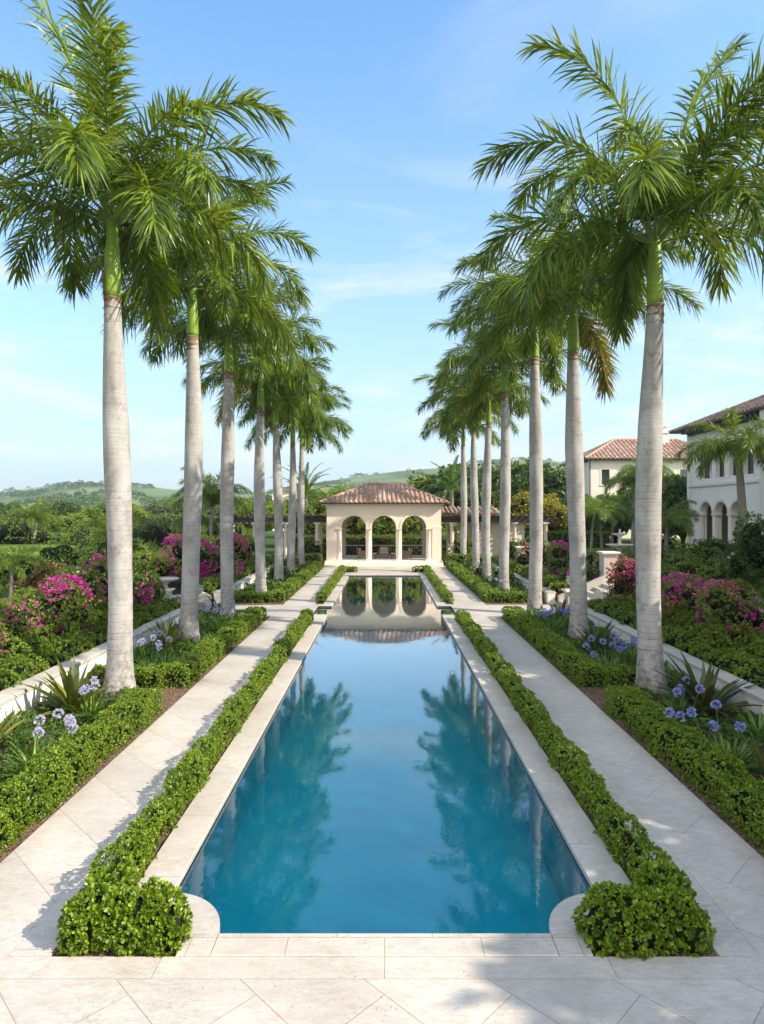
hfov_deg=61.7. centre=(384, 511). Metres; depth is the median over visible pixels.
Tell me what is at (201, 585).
garden urn
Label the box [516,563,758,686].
garden terrace
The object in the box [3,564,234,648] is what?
garden terrace
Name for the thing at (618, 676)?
hedge
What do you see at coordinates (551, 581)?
hedge
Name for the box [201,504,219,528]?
broadleaf tree
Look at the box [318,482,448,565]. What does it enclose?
pavilion
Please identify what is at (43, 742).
agapanthus
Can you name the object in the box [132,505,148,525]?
broadleaf tree
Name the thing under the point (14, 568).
garden palm
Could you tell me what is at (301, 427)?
royal palm
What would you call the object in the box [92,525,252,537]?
hedge
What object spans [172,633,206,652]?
agapanthus
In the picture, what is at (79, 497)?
hillside wood
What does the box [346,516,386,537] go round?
broadleaf tree
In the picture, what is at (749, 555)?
shrub
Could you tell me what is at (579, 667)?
hedge
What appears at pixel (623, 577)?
shrub
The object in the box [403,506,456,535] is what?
broadleaf tree
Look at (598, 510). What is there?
garden palm
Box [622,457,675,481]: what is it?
garden palm
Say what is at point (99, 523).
garden palm
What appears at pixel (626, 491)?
broadleaf tree
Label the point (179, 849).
pool coping
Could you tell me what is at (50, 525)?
broadleaf tree
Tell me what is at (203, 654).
hedge
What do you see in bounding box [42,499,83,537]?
broadleaf tree
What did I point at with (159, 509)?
broadleaf tree
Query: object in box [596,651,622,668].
agapanthus
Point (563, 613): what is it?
agapanthus
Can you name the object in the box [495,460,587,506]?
broadleaf tree
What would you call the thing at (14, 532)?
shrub
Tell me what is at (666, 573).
shrub
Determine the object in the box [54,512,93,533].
broadleaf tree
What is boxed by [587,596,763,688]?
hedge
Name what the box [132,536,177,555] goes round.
shrub
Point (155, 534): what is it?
shrub
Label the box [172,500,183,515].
broadleaf tree
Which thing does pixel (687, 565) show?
shrub
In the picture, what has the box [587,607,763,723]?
garden wall
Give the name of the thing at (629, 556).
shrub
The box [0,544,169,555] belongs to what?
lawn terrace
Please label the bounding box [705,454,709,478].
window
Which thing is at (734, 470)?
window
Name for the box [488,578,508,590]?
agapanthus
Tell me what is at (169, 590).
pedestal
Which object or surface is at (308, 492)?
date palm
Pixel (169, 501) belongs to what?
broadleaf tree
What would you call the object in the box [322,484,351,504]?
broadleaf tree
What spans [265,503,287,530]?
broadleaf tree
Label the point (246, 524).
broadleaf tree
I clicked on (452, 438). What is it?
royal palm
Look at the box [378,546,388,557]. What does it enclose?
armchair
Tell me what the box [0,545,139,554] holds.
hedge
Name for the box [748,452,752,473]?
window
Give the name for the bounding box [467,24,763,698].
royal palm
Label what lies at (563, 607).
strap leaf plant
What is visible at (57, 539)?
hedge
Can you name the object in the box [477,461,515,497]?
broadleaf tree
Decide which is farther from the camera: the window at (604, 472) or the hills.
the hills
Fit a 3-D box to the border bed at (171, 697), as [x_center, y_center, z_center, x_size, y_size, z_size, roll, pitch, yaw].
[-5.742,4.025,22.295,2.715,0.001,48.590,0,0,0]
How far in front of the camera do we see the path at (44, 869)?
8.72 m
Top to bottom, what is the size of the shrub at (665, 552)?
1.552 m
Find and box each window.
[600,468,610,485]
[679,468,686,476]
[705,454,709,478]
[720,455,723,476]
[733,455,735,475]
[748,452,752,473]
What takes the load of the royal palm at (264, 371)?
on the border bed at (171, 697)
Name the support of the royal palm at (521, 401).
on the border bed at (595, 695)
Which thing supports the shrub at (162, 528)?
on the ground at (270, 542)
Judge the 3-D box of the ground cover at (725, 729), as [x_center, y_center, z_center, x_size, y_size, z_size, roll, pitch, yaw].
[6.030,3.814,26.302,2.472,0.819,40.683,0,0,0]
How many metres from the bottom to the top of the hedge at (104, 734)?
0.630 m
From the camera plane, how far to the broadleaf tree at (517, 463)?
68.86 m
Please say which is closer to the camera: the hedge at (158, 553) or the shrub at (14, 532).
the hedge at (158, 553)
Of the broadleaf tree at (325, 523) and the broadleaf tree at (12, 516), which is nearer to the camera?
the broadleaf tree at (325, 523)
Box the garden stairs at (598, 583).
[557,574,626,606]
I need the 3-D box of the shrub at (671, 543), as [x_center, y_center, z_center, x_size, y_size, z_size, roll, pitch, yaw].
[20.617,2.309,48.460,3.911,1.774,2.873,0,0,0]
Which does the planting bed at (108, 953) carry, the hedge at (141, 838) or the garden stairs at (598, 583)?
the hedge at (141, 838)
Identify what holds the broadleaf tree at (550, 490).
on the ground at (270, 542)
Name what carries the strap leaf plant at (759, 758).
on the border bed at (595, 695)
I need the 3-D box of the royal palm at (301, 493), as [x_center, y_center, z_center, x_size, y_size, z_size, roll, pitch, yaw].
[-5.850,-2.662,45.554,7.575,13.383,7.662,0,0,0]
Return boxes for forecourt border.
[0,957,763,978]
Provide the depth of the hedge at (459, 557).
47.41 m
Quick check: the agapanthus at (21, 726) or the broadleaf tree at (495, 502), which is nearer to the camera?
the agapanthus at (21, 726)
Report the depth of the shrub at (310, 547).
49.05 m
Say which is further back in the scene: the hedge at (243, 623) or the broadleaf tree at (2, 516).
the broadleaf tree at (2, 516)
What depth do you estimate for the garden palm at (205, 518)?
51.94 m
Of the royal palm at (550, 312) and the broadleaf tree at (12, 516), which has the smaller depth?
the royal palm at (550, 312)
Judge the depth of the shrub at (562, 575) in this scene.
29.26 m
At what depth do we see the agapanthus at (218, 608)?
21.80 m
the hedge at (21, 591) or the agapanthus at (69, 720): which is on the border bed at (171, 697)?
the agapanthus at (69, 720)
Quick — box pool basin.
[179,575,590,932]
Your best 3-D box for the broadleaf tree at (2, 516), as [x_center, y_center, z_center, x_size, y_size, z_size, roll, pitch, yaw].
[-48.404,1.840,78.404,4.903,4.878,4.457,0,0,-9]
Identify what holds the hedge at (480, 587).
on the border bed at (595, 695)
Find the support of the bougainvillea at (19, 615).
on the garden terrace at (176, 584)
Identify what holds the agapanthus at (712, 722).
on the border bed at (595, 695)
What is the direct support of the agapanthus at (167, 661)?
on the border bed at (171, 697)
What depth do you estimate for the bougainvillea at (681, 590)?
19.06 m
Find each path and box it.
[0,567,337,956]
[210,605,281,615]
[431,567,763,956]
[487,605,554,615]
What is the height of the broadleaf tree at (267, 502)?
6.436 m
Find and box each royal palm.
[0,0,297,698]
[55,171,321,643]
[126,252,321,616]
[179,311,338,594]
[215,354,337,581]
[235,380,353,570]
[249,390,353,564]
[410,369,525,571]
[420,397,500,553]
[426,303,593,594]
[426,353,550,579]
[436,235,613,614]
[450,196,708,643]
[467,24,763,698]
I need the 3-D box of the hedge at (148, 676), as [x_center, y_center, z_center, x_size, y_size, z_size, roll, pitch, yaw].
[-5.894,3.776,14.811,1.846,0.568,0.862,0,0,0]
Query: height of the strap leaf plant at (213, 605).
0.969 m
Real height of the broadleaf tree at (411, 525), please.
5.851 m
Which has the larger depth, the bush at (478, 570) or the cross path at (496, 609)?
the bush at (478, 570)
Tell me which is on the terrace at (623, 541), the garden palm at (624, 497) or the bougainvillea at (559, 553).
the garden palm at (624, 497)
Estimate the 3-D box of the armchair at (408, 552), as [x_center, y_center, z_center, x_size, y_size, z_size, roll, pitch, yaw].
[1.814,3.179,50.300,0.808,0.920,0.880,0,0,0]
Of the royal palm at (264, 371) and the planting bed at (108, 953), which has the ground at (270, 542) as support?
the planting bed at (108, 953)
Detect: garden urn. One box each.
[198,578,203,598]
[566,570,569,588]
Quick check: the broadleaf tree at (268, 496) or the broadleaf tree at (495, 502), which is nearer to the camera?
the broadleaf tree at (495, 502)
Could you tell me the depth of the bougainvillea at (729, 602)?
16.66 m
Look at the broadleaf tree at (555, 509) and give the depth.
56.33 m
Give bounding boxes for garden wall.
[0,604,198,723]
[213,565,272,604]
[492,562,555,604]
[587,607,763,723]
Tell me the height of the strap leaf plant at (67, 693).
1.221 m
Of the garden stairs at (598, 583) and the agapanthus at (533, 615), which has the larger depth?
the garden stairs at (598, 583)
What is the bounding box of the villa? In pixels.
[559,425,686,537]
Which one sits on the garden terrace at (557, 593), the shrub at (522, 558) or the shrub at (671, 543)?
the shrub at (522, 558)
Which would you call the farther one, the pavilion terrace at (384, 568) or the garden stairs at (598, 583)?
the pavilion terrace at (384, 568)
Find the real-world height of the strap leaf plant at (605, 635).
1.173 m
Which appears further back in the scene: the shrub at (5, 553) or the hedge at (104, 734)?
the shrub at (5, 553)
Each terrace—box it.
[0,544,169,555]
[0,556,87,588]
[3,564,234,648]
[323,566,445,570]
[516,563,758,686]
[566,538,763,588]
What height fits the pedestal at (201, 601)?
0.620 m
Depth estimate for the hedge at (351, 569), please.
42.71 m
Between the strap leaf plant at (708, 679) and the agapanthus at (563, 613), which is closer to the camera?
the strap leaf plant at (708, 679)
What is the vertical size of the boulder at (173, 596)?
0.511 m
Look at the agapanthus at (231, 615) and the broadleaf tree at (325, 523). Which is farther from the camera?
the broadleaf tree at (325, 523)
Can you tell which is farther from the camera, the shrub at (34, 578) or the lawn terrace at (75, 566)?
the lawn terrace at (75, 566)
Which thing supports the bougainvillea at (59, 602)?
on the garden terrace at (176, 584)
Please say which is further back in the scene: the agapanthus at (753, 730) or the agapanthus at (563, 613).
the agapanthus at (563, 613)
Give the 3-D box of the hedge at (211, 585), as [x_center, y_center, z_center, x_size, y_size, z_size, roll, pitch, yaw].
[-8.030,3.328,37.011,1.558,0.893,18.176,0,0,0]
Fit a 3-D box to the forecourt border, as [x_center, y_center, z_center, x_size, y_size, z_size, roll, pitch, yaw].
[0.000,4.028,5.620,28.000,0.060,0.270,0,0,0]
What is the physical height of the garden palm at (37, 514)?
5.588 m
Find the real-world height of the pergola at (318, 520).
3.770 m
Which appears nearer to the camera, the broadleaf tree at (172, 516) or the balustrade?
the balustrade
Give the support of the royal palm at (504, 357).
on the border bed at (595, 695)
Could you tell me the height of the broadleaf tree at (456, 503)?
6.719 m
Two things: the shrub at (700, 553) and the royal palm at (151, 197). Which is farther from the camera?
the shrub at (700, 553)
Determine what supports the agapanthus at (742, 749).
on the border bed at (595, 695)
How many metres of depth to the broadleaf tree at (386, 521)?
58.56 m
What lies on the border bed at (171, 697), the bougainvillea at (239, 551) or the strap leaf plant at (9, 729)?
the strap leaf plant at (9, 729)
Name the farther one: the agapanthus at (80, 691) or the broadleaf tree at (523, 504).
the broadleaf tree at (523, 504)
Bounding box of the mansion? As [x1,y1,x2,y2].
[669,394,763,558]
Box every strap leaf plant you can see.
[0,707,44,746]
[23,656,123,724]
[145,616,200,650]
[202,595,219,613]
[536,596,569,619]
[569,618,633,655]
[649,649,763,716]
[720,723,763,790]
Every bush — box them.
[56,863,192,957]
[267,563,291,579]
[283,556,300,569]
[464,554,481,565]
[471,562,495,573]
[489,564,518,584]
[570,858,715,960]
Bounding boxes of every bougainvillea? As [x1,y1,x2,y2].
[0,598,44,653]
[1,573,98,635]
[66,553,154,613]
[152,534,242,581]
[200,531,252,566]
[546,540,597,579]
[661,571,745,626]
[692,578,763,642]
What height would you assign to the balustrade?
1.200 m
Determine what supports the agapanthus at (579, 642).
on the border bed at (595, 695)
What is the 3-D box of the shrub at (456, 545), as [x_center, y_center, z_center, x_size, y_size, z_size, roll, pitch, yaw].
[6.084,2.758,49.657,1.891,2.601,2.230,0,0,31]
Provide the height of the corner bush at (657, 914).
0.675 m
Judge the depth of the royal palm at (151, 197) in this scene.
13.67 m
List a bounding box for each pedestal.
[163,588,174,597]
[198,598,207,615]
[514,546,523,558]
[561,588,569,609]
[596,551,620,580]
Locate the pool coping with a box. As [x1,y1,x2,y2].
[138,574,631,956]
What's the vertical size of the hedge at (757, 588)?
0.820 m
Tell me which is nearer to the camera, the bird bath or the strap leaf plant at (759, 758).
the strap leaf plant at (759, 758)
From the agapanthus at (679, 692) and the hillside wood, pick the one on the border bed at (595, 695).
the agapanthus at (679, 692)
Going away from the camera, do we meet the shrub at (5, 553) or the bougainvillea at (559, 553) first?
the bougainvillea at (559, 553)
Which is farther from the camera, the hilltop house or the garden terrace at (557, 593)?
the hilltop house
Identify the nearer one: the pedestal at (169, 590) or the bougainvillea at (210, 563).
the pedestal at (169, 590)
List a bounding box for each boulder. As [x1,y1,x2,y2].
[169,595,180,602]
[591,590,611,601]
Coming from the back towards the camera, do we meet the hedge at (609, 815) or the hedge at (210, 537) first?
the hedge at (210, 537)
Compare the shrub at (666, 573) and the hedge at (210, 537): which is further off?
the hedge at (210, 537)
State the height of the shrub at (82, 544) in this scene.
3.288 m
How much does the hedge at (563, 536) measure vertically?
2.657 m
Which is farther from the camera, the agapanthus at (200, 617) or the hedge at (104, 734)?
the agapanthus at (200, 617)
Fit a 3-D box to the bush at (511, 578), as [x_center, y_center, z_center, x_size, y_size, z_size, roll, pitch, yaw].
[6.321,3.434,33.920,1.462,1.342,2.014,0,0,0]
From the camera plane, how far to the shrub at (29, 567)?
29.45 m
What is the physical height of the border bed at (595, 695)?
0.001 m
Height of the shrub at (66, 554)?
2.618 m
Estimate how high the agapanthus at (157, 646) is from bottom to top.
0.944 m
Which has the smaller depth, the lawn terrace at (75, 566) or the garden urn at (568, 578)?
the garden urn at (568, 578)
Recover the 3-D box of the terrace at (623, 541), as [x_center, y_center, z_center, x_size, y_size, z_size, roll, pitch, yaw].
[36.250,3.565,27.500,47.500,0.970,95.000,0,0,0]
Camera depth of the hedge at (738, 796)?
9.54 m
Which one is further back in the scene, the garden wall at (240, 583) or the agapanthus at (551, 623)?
the garden wall at (240, 583)
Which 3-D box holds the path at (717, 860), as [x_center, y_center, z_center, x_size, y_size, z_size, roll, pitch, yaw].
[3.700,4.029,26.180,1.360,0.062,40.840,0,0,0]
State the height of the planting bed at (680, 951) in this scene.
0.001 m
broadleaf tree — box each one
[0,502,16,516]
[0,510,9,524]
[2,510,41,532]
[6,502,22,508]
[37,514,63,533]
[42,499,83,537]
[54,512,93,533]
[80,502,105,531]
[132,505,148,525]
[134,508,155,517]
[145,502,164,511]
[149,512,178,524]
[150,504,173,515]
[161,496,182,505]
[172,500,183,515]
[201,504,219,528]
[218,504,253,532]
[238,499,273,507]
[252,494,271,500]
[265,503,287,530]
[283,499,317,513]
[296,489,324,500]
[296,503,325,535]
[309,508,361,535]
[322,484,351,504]
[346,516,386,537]
[356,516,409,536]
[373,516,420,537]
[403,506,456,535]
[406,471,438,493]
[425,463,493,506]
[440,490,478,537]
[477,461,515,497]
[478,486,520,515]
[493,457,543,475]
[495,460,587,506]
[498,490,558,533]
[528,493,568,533]
[543,485,592,533]
[585,500,619,535]
[593,492,630,543]
[616,486,630,529]
[622,472,686,537]
[661,475,689,548]
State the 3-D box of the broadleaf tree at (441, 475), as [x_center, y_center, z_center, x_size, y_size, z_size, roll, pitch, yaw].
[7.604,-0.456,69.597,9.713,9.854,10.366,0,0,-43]
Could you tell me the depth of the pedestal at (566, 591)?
24.66 m
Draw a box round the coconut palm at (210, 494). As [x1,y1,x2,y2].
[171,467,253,535]
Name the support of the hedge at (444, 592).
on the planting bed at (680, 951)
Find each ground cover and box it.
[0,562,314,795]
[458,562,763,785]
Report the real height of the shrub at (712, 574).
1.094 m
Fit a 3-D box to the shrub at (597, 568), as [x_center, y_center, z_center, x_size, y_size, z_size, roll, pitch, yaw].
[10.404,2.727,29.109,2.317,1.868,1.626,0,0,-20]
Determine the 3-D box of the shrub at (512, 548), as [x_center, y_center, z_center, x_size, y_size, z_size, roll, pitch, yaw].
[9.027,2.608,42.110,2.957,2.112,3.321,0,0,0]
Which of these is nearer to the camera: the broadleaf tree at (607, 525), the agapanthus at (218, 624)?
the agapanthus at (218, 624)
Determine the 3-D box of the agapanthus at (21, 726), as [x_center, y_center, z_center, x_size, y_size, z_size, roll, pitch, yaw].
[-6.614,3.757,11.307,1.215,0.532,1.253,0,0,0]
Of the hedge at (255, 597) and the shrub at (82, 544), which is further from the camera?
the shrub at (82, 544)
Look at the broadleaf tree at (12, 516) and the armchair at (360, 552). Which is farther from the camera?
the broadleaf tree at (12, 516)
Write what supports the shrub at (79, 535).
on the ground at (270, 542)
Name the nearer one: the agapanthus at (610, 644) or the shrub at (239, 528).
the agapanthus at (610, 644)
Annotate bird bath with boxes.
[154,577,178,588]
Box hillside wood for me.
[0,457,565,509]
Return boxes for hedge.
[0,532,207,544]
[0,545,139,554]
[0,586,41,612]
[0,596,180,691]
[0,686,164,852]
[86,608,313,886]
[86,663,172,688]
[91,546,214,576]
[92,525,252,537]
[160,633,233,688]
[199,554,274,593]
[200,532,254,560]
[216,606,266,644]
[234,590,272,602]
[268,560,323,602]
[286,553,322,562]
[295,533,456,557]
[315,564,345,603]
[344,566,357,572]
[412,565,424,572]
[423,565,454,602]
[445,552,480,563]
[445,560,500,602]
[454,609,686,891]
[490,554,569,592]
[496,591,544,602]
[501,605,552,644]
[524,529,610,547]
[534,631,609,687]
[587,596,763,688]
[598,661,679,687]
[602,685,763,852]
[729,577,763,597]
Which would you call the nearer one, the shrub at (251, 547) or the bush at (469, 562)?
the shrub at (251, 547)
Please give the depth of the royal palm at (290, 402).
35.16 m
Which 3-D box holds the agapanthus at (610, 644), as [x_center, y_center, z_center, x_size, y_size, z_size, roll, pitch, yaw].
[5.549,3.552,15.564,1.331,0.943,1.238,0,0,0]
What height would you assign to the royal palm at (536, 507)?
14.969 m
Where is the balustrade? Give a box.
[346,545,421,554]
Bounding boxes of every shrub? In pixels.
[0,517,54,544]
[0,547,32,557]
[0,549,66,597]
[13,561,66,597]
[27,537,86,566]
[34,561,107,625]
[60,521,99,545]
[71,531,106,547]
[76,533,107,567]
[132,518,174,551]
[132,518,177,552]
[132,548,180,583]
[132,559,166,603]
[135,513,181,534]
[202,522,252,542]
[233,533,254,564]
[295,535,324,555]
[448,533,471,553]
[509,536,529,560]
[510,538,562,572]
[558,560,594,585]
[592,553,632,578]
[594,546,634,563]
[605,557,661,597]
[632,533,680,549]
[632,564,700,611]
[661,543,696,568]
[661,552,720,580]
[674,543,724,560]
[692,536,738,558]
[693,563,753,586]
[715,511,763,590]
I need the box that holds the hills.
[0,460,564,507]
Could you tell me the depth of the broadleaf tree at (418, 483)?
71.34 m
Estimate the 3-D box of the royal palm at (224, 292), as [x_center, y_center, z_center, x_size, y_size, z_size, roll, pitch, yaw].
[-5.814,-3.445,19.660,7.568,14.949,7.456,0,0,0]
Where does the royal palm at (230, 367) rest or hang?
on the border bed at (171, 697)
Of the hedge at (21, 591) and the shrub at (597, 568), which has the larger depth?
the shrub at (597, 568)
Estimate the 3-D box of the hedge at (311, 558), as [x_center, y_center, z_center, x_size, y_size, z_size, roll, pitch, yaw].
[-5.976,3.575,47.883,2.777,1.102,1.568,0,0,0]
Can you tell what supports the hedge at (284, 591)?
on the border bed at (171, 697)
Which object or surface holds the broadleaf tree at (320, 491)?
on the ground at (270, 542)
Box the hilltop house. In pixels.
[270,489,297,530]
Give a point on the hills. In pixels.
(388, 477)
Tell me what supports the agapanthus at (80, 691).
on the border bed at (171, 697)
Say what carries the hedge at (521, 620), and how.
on the border bed at (595, 695)
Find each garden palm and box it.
[0,546,49,602]
[6,498,64,543]
[78,510,147,548]
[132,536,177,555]
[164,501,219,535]
[561,497,630,551]
[585,493,633,550]
[591,496,634,550]
[602,464,674,551]
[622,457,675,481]
[627,499,700,549]
[673,408,763,573]
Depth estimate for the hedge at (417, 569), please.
42.71 m
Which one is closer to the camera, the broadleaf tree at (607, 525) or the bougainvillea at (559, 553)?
the bougainvillea at (559, 553)
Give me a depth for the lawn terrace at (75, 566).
36.04 m
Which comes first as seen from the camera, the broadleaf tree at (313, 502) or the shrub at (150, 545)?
the shrub at (150, 545)
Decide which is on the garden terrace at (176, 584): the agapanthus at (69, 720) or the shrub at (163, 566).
the shrub at (163, 566)
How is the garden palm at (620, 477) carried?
on the terrace at (623, 541)
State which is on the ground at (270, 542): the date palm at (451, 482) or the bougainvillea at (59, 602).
the date palm at (451, 482)
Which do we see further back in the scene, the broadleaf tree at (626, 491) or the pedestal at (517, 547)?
the broadleaf tree at (626, 491)
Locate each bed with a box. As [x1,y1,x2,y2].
[0,567,323,862]
[52,600,323,956]
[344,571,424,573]
[427,576,716,956]
[445,567,763,857]
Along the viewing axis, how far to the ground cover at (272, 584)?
12.56 m
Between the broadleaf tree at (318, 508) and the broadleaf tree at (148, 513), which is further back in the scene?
the broadleaf tree at (148, 513)
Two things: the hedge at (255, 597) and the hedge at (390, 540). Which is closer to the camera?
the hedge at (255, 597)
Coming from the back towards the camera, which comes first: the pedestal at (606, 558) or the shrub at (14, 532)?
the shrub at (14, 532)
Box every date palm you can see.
[268,462,341,515]
[419,455,481,506]
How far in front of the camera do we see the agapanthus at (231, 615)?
23.39 m
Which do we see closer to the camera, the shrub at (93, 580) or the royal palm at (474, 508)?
the shrub at (93, 580)
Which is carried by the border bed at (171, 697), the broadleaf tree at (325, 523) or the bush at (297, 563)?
the bush at (297, 563)
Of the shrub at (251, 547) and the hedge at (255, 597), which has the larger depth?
the shrub at (251, 547)
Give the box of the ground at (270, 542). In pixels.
[0,529,560,616]
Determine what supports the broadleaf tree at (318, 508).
on the ground at (270, 542)
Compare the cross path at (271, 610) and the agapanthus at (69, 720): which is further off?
the cross path at (271, 610)
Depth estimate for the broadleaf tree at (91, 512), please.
72.82 m
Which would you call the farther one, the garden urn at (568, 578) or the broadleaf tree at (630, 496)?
the broadleaf tree at (630, 496)
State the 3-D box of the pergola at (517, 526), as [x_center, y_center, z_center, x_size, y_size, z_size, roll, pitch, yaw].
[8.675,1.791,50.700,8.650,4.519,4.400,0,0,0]
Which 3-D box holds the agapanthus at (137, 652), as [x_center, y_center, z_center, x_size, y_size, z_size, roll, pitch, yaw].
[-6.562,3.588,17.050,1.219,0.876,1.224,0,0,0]
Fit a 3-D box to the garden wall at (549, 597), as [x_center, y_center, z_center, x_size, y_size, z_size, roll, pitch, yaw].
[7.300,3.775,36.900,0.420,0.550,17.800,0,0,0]
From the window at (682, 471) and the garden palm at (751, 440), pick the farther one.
the window at (682, 471)
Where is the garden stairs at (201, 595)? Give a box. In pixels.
[165,592,211,604]
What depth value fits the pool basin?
9.98 m
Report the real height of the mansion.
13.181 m
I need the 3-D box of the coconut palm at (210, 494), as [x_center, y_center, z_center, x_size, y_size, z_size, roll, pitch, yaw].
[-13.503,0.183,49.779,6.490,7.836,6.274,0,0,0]
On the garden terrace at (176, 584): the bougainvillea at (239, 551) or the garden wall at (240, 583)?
the bougainvillea at (239, 551)
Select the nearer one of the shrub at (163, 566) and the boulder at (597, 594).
the boulder at (597, 594)
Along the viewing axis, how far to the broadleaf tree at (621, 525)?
60.92 m
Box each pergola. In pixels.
[215,515,326,561]
[441,506,553,558]
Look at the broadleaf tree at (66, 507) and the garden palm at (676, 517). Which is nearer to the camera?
the garden palm at (676, 517)
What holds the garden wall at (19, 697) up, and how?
on the ground at (270, 542)
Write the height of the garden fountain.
2.100 m
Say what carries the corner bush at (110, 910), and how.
on the planting bed at (108, 953)
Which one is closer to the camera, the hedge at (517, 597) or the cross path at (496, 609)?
the cross path at (496, 609)
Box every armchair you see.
[356,547,365,558]
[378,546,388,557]
[402,547,412,557]
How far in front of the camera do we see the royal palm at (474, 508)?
41.55 m
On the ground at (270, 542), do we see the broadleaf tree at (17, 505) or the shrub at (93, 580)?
the broadleaf tree at (17, 505)
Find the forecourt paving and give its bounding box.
[0,979,763,1023]
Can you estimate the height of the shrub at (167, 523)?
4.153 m
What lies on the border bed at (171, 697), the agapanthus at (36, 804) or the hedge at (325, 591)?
the agapanthus at (36, 804)
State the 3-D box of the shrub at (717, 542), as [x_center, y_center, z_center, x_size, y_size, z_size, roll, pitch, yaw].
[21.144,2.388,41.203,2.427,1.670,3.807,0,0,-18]
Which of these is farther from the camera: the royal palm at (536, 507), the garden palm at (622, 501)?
the garden palm at (622, 501)
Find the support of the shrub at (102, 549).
on the ground at (270, 542)
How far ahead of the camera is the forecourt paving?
5.23 m
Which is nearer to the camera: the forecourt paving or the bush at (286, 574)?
the forecourt paving
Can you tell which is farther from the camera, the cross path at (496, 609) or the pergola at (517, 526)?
the pergola at (517, 526)
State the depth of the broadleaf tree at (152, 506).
144.44 m
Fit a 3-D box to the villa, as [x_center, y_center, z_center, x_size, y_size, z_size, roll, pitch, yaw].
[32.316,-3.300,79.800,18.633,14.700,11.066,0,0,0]
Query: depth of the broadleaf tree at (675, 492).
52.32 m
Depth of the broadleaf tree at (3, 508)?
98.56 m
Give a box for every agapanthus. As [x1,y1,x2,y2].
[0,709,77,780]
[0,732,65,775]
[1,706,45,741]
[1,778,59,834]
[60,676,104,723]
[133,630,162,663]
[135,634,171,670]
[147,651,187,664]
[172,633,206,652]
[198,613,207,623]
[205,608,233,629]
[206,604,232,626]
[223,610,239,618]
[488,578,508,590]
[529,607,542,616]
[535,610,567,629]
[542,606,569,633]
[565,637,588,655]
[583,635,628,674]
[589,621,604,635]
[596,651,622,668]
[610,632,636,661]
[657,676,709,721]
[664,700,761,777]
[709,732,761,770]
[734,708,763,736]
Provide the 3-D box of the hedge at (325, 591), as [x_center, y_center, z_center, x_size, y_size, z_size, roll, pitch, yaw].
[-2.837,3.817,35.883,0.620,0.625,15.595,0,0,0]
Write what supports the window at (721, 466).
in the mansion
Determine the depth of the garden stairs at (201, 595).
27.71 m
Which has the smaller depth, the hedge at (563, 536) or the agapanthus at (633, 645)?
the agapanthus at (633, 645)
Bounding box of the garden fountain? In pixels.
[606,529,634,553]
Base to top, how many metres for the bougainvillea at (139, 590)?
2.310 m
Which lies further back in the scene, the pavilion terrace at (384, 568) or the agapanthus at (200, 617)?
the pavilion terrace at (384, 568)
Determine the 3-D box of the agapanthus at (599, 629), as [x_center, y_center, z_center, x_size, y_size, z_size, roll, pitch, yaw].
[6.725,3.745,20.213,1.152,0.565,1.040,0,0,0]
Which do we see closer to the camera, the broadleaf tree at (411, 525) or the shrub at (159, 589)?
the shrub at (159, 589)
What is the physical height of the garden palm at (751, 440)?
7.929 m

